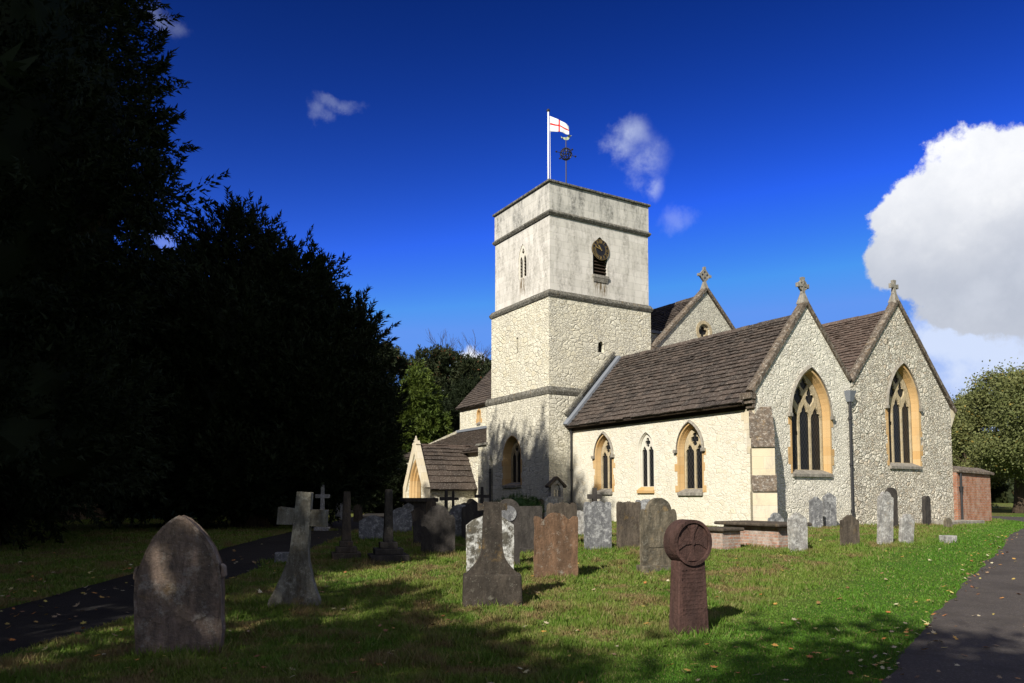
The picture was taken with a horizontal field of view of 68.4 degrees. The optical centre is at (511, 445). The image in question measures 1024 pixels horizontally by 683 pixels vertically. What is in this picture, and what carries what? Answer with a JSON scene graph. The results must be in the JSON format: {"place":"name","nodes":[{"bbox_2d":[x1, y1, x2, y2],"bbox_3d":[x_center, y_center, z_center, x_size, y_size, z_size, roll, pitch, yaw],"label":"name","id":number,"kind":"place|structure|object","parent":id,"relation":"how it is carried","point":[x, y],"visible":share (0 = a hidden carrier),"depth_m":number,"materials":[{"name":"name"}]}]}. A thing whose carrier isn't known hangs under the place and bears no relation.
{"place":"outdoors","nodes":[
{"label":"outdoors","id":0,"kind":"place"},
{"bbox_2d":[0,503,1023,682],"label":"ground","id":1,"kind":"structure","parent":0,"point":[1003,509],"depth_m":10.05,"materials":[{"name":"green plant"}]},
{"bbox_2d":[0,30,39,90],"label":"yew tree","id":2,"kind":"object","parent":1,"relation":"on","point":[20,67],"visible":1,"depth_m":14.01,"materials":[{"name":"green plant"}]},
{"bbox_2d":[1,496,109,519],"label":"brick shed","id":3,"kind":"structure","parent":1,"relation":"on","point":[99,510],"depth_m":36.36,"materials":[{"name":"brick"}]},
{"bbox_2d":[0,0,230,549],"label":"yew tree","id":4,"kind":"object","parent":1,"relation":"on","point":[77,137],"visible":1,"depth_m":17.87,"materials":[{"name":"green plant"}]},
{"bbox_2d":[112,505,214,518],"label":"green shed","id":5,"kind":"structure","parent":1,"relation":"on","point":[173,512],"depth_m":37.66,"materials":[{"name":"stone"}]},
{"bbox_2d":[133,515,226,655],"bbox_3d":[-3.390,1.589,7.709,0.900,1.763,0.169,0,-4,-8],"label":"headstone","id":6,"kind":"object","parent":1,"relation":"on","point":[180,574],"visible":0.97,"depth_m":7.64,"materials":[{"name":"stone"}]},
{"bbox_2d":[0,513,383,655],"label":"footpath","id":7,"kind":"structure","parent":1,"relation":"on","point":[24,630],"depth_m":10.50,"materials":[{"name":"grey asphalt"}]},
{"bbox_2d":[83,185,416,529],"bbox_3d":[-10.371,-2.925,28.377,13.836,13.546,10.264,0,-4,0],"label":"yew tree","id":8,"kind":"object","parent":1,"relation":"on","point":[278,378],"visible":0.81,"depth_m":25.37,"materials":[{"name":"green plant"}]},
{"bbox_2d":[274,552,288,562],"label":"stone block","id":9,"kind":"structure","parent":1,"relation":"on","point":[282,556],"depth_m":15.28,"materials":[{"name":"grey stone"}]},
{"bbox_2d":[267,492,328,607],"bbox_3d":[-3.005,1.584,10.654,0.788,1.869,0.170,4,-4,-4],"label":"stone cross","id":10,"kind":"object","parent":1,"relation":"on","point":[296,581],"visible":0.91,"depth_m":10.58,"materials":[{"name":"grey stone"}]},
{"bbox_2d":[314,485,329,530],"bbox_3d":[-6.390,2.234,25.398,0.506,1.852,0.506,1,-4,-10],"label":"stone cross","id":11,"kind":"object","parent":1,"relation":"on","point":[322,496],"visible":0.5,"depth_m":25.36,"materials":[{"name":"grey stone"}]},
{"bbox_2d":[335,502,342,518],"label":"headstone","id":12,"kind":"object","parent":1,"relation":"on","point":[339,514],"visible":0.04,"depth_m":36.23,"materials":[{"name":"grey stone"}]},
{"bbox_2d":[331,492,360,559],"bbox_3d":[-3.561,1.842,16.211,0.604,1.724,0.604,1,-4,-15],"label":"stone cross","id":13,"kind":"object","parent":1,"relation":"on","point":[345,549],"visible":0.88,"depth_m":16.11,"materials":[{"name":"grey stone"}]},
{"bbox_2d":[353,504,362,521],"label":"headstone","id":14,"kind":"object","parent":1,"relation":"on","point":[357,513],"visible":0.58,"depth_m":33.82,"materials":[{"name":"stone"}]},
{"bbox_2d":[359,515,383,539],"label":"headstone","id":15,"kind":"object","parent":1,"relation":"on","point":[370,526],"visible":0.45,"depth_m":20.77,"materials":[{"name":"grey stone"}]},
{"bbox_2d":[351,446,408,513],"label":"yew tree","id":16,"kind":"object","parent":1,"relation":"on","point":[396,484],"visible":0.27,"depth_m":48.97,"materials":[{"name":"green plant"}]},
{"bbox_2d":[367,489,409,562],"bbox_3d":[-2.601,1.804,15.856,0.802,1.777,0.802,1,-4,-15],"label":"gravestone","id":17,"kind":"object","parent":1,"relation":"on","point":[388,549],"visible":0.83,"depth_m":15.69,"materials":[{"name":"grey stone"}]},
{"bbox_2d":[377,340,412,379],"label":"pine tree","id":18,"kind":"object","parent":1,"relation":"on","point":[395,352],"visible":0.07,"depth_m":87.40,"materials":[{"name":"green plant"}]},
{"bbox_2d":[393,507,411,531],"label":"headstone","id":19,"kind":"object","parent":1,"relation":"on","point":[402,518],"visible":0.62,"depth_m":23.69,"materials":[{"name":"grey stone"}]},
{"bbox_2d":[402,503,413,511],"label":"headstone","id":20,"kind":"object","parent":1,"relation":"on","point":[409,507],"visible":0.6,"depth_m":32.31,"materials":[{"name":"grey stone"}]},
{"bbox_2d":[413,519,420,543],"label":"headstone","id":21,"kind":"object","parent":1,"relation":"on","point":[416,531],"visible":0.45,"depth_m":19.21,"materials":[{"name":"stone"}]},
{"bbox_2d":[411,508,423,526],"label":"headstone","id":22,"kind":"object","parent":1,"relation":"on","point":[417,513],"visible":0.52,"depth_m":27.57,"materials":[{"name":"stone"}]},
{"bbox_2d":[400,498,437,514],"bbox_3d":[-4.479,3.134,36.343,1.641,1.262,1.100,1,-4,-20],"label":"table tomb","id":23,"kind":"object","parent":1,"relation":"on","point":[419,503],"visible":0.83,"depth_m":35.92,"materials":[{"name":"stone"}]},
{"bbox_2d":[393,375,446,399],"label":"yew tree","id":24,"kind":"object","parent":1,"relation":"on","point":[432,385],"depth_m":80.25,"materials":[{"name":"green plant"}]},
{"bbox_2d":[399,352,443,390],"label":"pine tree","id":25,"kind":"object","parent":1,"relation":"on","point":[403,355],"depth_m":91.67,"materials":[{"name":"green plant"}]},
{"bbox_2d":[391,357,453,454],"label":"conifer","id":26,"kind":"object","parent":1,"relation":"on","point":[428,414],"visible":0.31,"depth_m":65.89,"materials":[{"name":"plant"}]},
{"bbox_2d":[426,500,435,514],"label":"headstone","id":27,"kind":"object","parent":1,"relation":"on","point":[430,504],"visible":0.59,"depth_m":34.69,"materials":[{"name":"stone"}]},
{"bbox_2d":[421,505,454,553],"bbox_3d":[-1.672,2.074,17.071,0.779,1.468,0.100,1,-4,-8],"label":"headstone","id":28,"kind":"object","parent":1,"relation":"on","point":[437,527],"visible":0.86,"depth_m":17.03,"materials":[{"name":"stone"}]},
{"bbox_2d":[439,490,452,508],"bbox_3d":[-2.260,2.340,25.849,0.456,1.674,0.132,1,-4,-12],"label":"stone cross","id":29,"kind":"object","parent":1,"relation":"on","point":[445,498],"visible":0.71,"depth_m":25.84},
{"bbox_2d":[408,344,487,390],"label":"pine tree","id":30,"kind":"object","parent":1,"relation":"on","point":[445,365],"visible":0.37,"depth_m":83.27,"materials":[{"name":"plant"}]},
{"bbox_2d":[452,491,458,506],"bbox_3d":[-2.228,2.529,28.511,0.426,1.663,0.110,1,-4,-12],"label":"stone cross","id":31,"kind":"object","parent":1,"relation":"on","point":[455,498],"visible":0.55,"depth_m":28.51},
{"bbox_2d":[449,504,465,536],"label":"headstone","id":32,"kind":"object","parent":1,"relation":"on","point":[455,511],"visible":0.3,"depth_m":21.41,"materials":[{"name":"grey stone"}]},
{"bbox_2d":[432,370,483,431],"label":"yew tree","id":33,"kind":"object","parent":1,"relation":"on","point":[458,393],"visible":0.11,"depth_m":76.31,"materials":[{"name":"green plant"}]},
{"bbox_2d":[427,331,490,366],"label":"bare tree","id":34,"kind":"object","parent":1,"relation":"on","point":[474,352],"visible":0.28,"depth_m":95.45,"materials":[{"name":"brown plant"}]},
{"bbox_2d":[461,500,482,538],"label":"headstone","id":35,"kind":"object","parent":1,"relation":"on","point":[470,512],"visible":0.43,"depth_m":20.63,"materials":[{"name":"stone"}]},
{"bbox_2d":[465,353,490,376],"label":"pine tree","id":36,"kind":"object","parent":1,"relation":"on","point":[488,365],"visible":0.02,"depth_m":90.44,"materials":[{"name":"green plant"}]},
{"bbox_2d":[475,487,488,502],"bbox_3d":[-1.125,2.437,28.316,0.538,1.804,0.132,1,-4,-12],"label":"stone cross","id":37,"kind":"object","parent":1,"relation":"on","point":[481,496],"visible":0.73,"depth_m":28.31,"materials":[{"name":"black stone"}]},
{"bbox_2d":[466,516,513,571],"bbox_3d":[-0.393,1.963,13.469,0.856,1.473,0.120,1,-4,-12],"label":"headstone","id":38,"kind":"object","parent":1,"relation":"on","point":[473,537],"visible":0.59,"depth_m":13.40,"materials":[{"name":"white stone"}]},
{"bbox_2d":[462,502,522,606],"bbox_3d":[-0.282,1.660,10.667,0.850,1.737,0.398,0,-4,-5],"label":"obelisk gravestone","id":39,"kind":"object","parent":1,"relation":"on","point":[491,575],"visible":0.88,"depth_m":10.53,"materials":[{"name":"grey stone"}]},
{"bbox_2d":[500,499,519,564],"bbox_3d":[-0.080,1.905,15.084,0.471,1.699,0.120,1,-4,-10],"label":"headstone","id":40,"kind":"object","parent":1,"relation":"on","point":[511,514],"visible":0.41,"depth_m":15.08,"materials":[{"name":"stone"}]},
{"bbox_2d":[1,532,1023,682],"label":"fallen leaves","id":41,"kind":"object","parent":1,"relation":"on","point":[546,622],"visible":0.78,"depth_m":9.11,"materials":[{"name":"brown plant"}]},
{"bbox_2d":[491,490,546,517],"bbox_3d":[0.326,2.425,28.202,2.243,1.606,1.337,0,-4,0],"label":"evergreen bush","id":42,"kind":"object","parent":1,"relation":"on","point":[521,500],"visible":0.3,"depth_m":28.03,"materials":[{"name":"green plant"}]},
{"bbox_2d":[519,506,541,552],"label":"headstone","id":43,"kind":"object","parent":1,"relation":"on","point":[527,515],"visible":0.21,"depth_m":17.30,"materials":[{"name":"stone"}]},
{"bbox_2d":[544,496,557,517],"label":"headstone","id":44,"kind":"object","parent":1,"relation":"on","point":[550,499],"visible":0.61,"depth_m":29.12,"materials":[{"name":"stone"}]},
{"bbox_2d":[533,513,577,578],"bbox_3d":[0.777,1.940,13.338,0.792,1.512,0.134,1,-4,-10],"label":"headstone","id":45,"kind":"object","parent":1,"relation":"on","point":[556,543],"visible":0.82,"depth_m":13.30,"materials":[{"name":"brown stone"}]},
{"bbox_2d":[545,476,566,502],"bbox_3d":[2.035,2.590,34.932,0.927,2.363,0.480,1,-4,-18],"label":"gabled monument","id":46,"kind":"object","parent":1,"relation":"on","point":[555,483],"visible":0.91,"depth_m":34.87,"materials":[{"name":"stone"}]},
{"bbox_2d":[547,502,576,519],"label":"headstone","id":47,"kind":"object","parent":1,"relation":"on","point":[568,511],"visible":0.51,"depth_m":19.13,"materials":[{"name":"stone"}]},
{"bbox_2d":[577,511,583,534],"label":"headstone","id":48,"kind":"object","parent":1,"relation":"on","point":[580,515],"visible":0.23,"depth_m":21.83,"materials":[{"name":"stone"}]},
{"bbox_2d":[587,488,601,501],"bbox_3d":[2.283,2.018,20.772,0.409,1.736,0.143,1,-4,-12],"label":"stone cross","id":49,"kind":"object","parent":1,"relation":"on","point":[594,496],"visible":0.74,"depth_m":20.76,"materials":[{"name":"grey stone"}]},
{"bbox_2d":[583,501,611,549],"bbox_3d":[2.041,2.076,17.950,0.678,1.518,0.100,1,-4,-15],"label":"headstone","id":50,"kind":"object","parent":1,"relation":"on","point":[597,525],"visible":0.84,"depth_m":17.91,"materials":[{"name":"grey stone"}]},
{"bbox_2d":[616,501,640,547],"bbox_3d":[2.821,2.090,18.204,0.611,1.520,0.100,1,-4,-15],"label":"headstone","id":51,"kind":"object","parent":1,"relation":"on","point":[628,522],"visible":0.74,"depth_m":18.17,"materials":[{"name":"stone"}]},
{"bbox_2d":[635,499,649,509],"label":"headstone","id":52,"kind":"object","parent":1,"relation":"on","point":[643,502],"visible":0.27,"depth_m":19.57,"materials":[{"name":"grey stone"}]},
{"bbox_2d":[636,498,676,572],"bbox_3d":[2.764,1.849,14.211,0.847,1.736,0.260,2,-4,-22],"label":"headstone","id":53,"kind":"object","parent":1,"relation":"on","point":[658,516],"visible":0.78,"depth_m":14.12,"materials":[{"name":"stone"}]},
{"bbox_2d":[403,179,956,526],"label":"parish church","id":54,"kind":"structure","parent":1,"relation":"on","point":[607,381],"depth_m":33.16,"materials":[{"name":"stone"}]},
{"bbox_2d":[476,409,481,424],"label":"window","id":55,"kind":"structure","parent":54,"relation":"in","point":[478,416],"depth_m":56.25,"materials":[{"name":"stone"}]},
{"bbox_2d":[502,435,521,487],"bbox_3d":[0.188,0.800,38.952,0.640,2.695,2.050,2,-4,-31],"label":"window","id":56,"kind":"structure","parent":54,"relation":"in","point":[511,463],"depth_m":39.53,"materials":[{"name":"stone"}]},
{"bbox_2d":[546,109,568,178],"bbox_3d":[2.411,-14.993,39.602,1.192,5.660,0.200,0,-4,7],"label":"flagpole","id":57,"kind":"object","parent":54,"relation":"on","point":[556,125],"visible":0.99,"depth_m":39.69,"materials":[{"name":"white metal"}]},
{"bbox_2d":[555,135,576,182],"bbox_3d":[2.849,-14.295,39.709,0.964,4.380,0.965,-1,-4,16],"label":"weather vane","id":58,"kind":"object","parent":54,"relation":"on","point":[565,150],"visible":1,"depth_m":39.72,"materials":[{"name":"black metal"}]},
{"bbox_2d":[591,431,614,494],"bbox_3d":[4.288,0.772,34.398,0.500,2.880,1.652,2,-4,-31],"label":"window","id":59,"kind":"structure","parent":54,"relation":"in","point":[603,460],"depth_m":34.70,"materials":[{"name":"stone"}]},
{"bbox_2d":[635,430,655,492],"bbox_3d":[5.715,0.667,31.912,0.320,2.648,1.322,2,-4,-31],"label":"window","id":60,"kind":"structure","parent":54,"relation":"in","point":[645,460],"depth_m":32.06,"materials":[{"name":"stone"}]},
{"bbox_2d":[673,420,706,495],"bbox_3d":[7.099,0.458,29.698,0.500,2.977,1.725,2,-4,-31],"label":"window","id":61,"kind":"structure","parent":54,"relation":"in","point":[690,479],"depth_m":29.95,"materials":[{"name":"stone"}]},
{"bbox_2d":[696,321,711,337],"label":"round window","id":62,"kind":"structure","parent":54,"relation":"in","point":[701,330],"depth_m":41.75,"materials":[{"name":"stone"}]},
{"bbox_2d":[787,365,835,476],"bbox_3d":[11.225,-0.945,28.603,2.656,4.235,0.530,2,-4,-31],"label":"window","id":63,"kind":"structure","parent":54,"relation":"in","point":[808,454],"depth_m":28.88,"materials":[{"name":"stone"}]},
{"bbox_2d":[885,361,923,468],"bbox_3d":[16.317,-1.302,31.673,2.592,4.546,0.530,2,-4,-31],"label":"window","id":64,"kind":"structure","parent":54,"relation":"in","point":[902,440],"depth_m":31.99,"materials":[{"name":"stone"}]},
{"bbox_2d":[663,519,711,634],"bbox_3d":[2.059,1.668,8.797,0.530,1.615,0.225,2,-4,-24],"label":"wheel headed gravestone","id":65,"kind":"object","parent":1,"relation":"on","point":[687,543],"visible":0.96,"depth_m":8.72,"materials":[{"name":"red stone"}]},
{"bbox_2d":[708,526,743,549],"bbox_3d":[5.082,2.390,18.427,0.760,0.805,0.910,2,-4,-31],"label":"chest tomb","id":66,"kind":"object","parent":1,"relation":"on","point":[725,538],"visible":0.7,"depth_m":18.11,"materials":[{"name":"brick"}]},
{"bbox_2d":[714,520,811,548],"bbox_3d":[6.336,2.367,19.118,1.210,0.885,2.110,2,-4,-31],"label":"chest tomb","id":67,"kind":"object","parent":1,"relation":"on","point":[767,533],"visible":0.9,"depth_m":18.60,"materials":[{"name":"brick"}]},
{"bbox_2d":[767,513,783,521],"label":"headstone","id":68,"kind":"object","parent":1,"relation":"on","point":[775,516],"visible":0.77,"depth_m":25.21,"materials":[{"name":"grey stone"}]},
{"bbox_2d":[787,512,807,551],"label":"headstone","id":69,"kind":"object","parent":1,"relation":"on","point":[797,529],"visible":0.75,"depth_m":17.49,"materials":[{"name":"stone"}]},
{"bbox_2d":[809,496,822,527],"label":"headstone","id":70,"kind":"object","parent":1,"relation":"on","point":[816,511],"visible":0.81,"depth_m":26.64,"materials":[{"name":"grey stone"}]},
{"bbox_2d":[822,493,836,526],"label":"headstone","id":71,"kind":"object","parent":1,"relation":"on","point":[829,510],"visible":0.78,"depth_m":27.55,"materials":[{"name":"grey stone"}]},
{"bbox_2d":[840,515,859,545],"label":"headstone","id":72,"kind":"object","parent":1,"relation":"on","point":[849,529],"visible":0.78,"depth_m":18.84,"materials":[{"name":"stone"}]},
{"bbox_2d":[877,492,893,544],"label":"headstone","id":73,"kind":"object","parent":1,"relation":"on","point":[885,505],"visible":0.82,"depth_m":19.23,"materials":[{"name":"stone"}]},
{"bbox_2d":[885,487,897,526],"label":"headstone","id":74,"kind":"object","parent":1,"relation":"on","point":[892,491],"visible":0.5,"depth_m":27.43,"materials":[{"name":"stone"}]},
{"bbox_2d":[899,514,914,543],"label":"headstone","id":75,"kind":"object","parent":1,"relation":"on","point":[906,526],"visible":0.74,"depth_m":19.56,"materials":[{"name":"stone"}]},
{"bbox_2d":[922,496,930,524],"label":"headstone","id":76,"kind":"object","parent":1,"relation":"on","point":[926,509],"visible":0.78,"depth_m":29.24,"materials":[{"name":"stone"}]},
{"bbox_2d":[943,518,951,527],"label":"headstone","id":77,"kind":"object","parent":1,"relation":"on","point":[947,522],"visible":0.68,"depth_m":26.65,"materials":[{"name":"stone"}]},
{"bbox_2d":[939,535,956,542],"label":"stone block","id":78,"kind":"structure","parent":1,"relation":"on","point":[949,538],"depth_m":19.74,"materials":[{"name":"white stone"}]},
{"bbox_2d":[878,516,1023,682],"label":"drive","id":79,"kind":"structure","parent":1,"relation":"on","point":[1002,627],"depth_m":8.60,"materials":[{"name":"grey asphalt"}]},
{"bbox_2d":[921,520,984,524],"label":"grave kerb","id":80,"kind":"structure","parent":1,"relation":"on","point":[960,521],"depth_m":30.91,"materials":[{"name":"grey stone"}]},
{"bbox_2d":[953,466,993,520],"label":"brick outbuilding","id":81,"kind":"structure","parent":1,"relation":"on","point":[972,493],"depth_m":33.73,"materials":[{"name":"brick"}]},
{"bbox_2d":[949,387,1013,488],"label":"maple tree","id":82,"kind":"object","parent":1,"relation":"on","point":[980,421],"visible":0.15,"depth_m":61.36,"materials":[{"name":"green plant"}]},
{"bbox_2d":[951,357,1023,512],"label":"maple tree","id":83,"kind":"object","parent":1,"relation":"on","point":[998,449],"visible":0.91,"depth_m":48.14,"materials":[{"name":"green plant"}]},
{"bbox_2d":[965,429,1013,506],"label":"yew tree","id":84,"kind":"object","parent":1,"relation":"on","point":[997,490],"visible":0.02,"depth_m":70.05,"materials":[{"name":"green plant"}]},
{"bbox_2d":[992,478,1013,502],"bbox_3d":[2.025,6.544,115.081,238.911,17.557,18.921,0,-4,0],"label":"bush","id":85,"kind":"object","parent":1,"relation":"on","point":[1007,497],"depth_m":112.20,"materials":[{"name":"green plant"}]},
{"bbox_2d":[105,0,1023,432],"label":"sky","id":86,"kind":"structure","parent":0,"point":[851,148],"materials":[{"name":"blue"}]}
]}

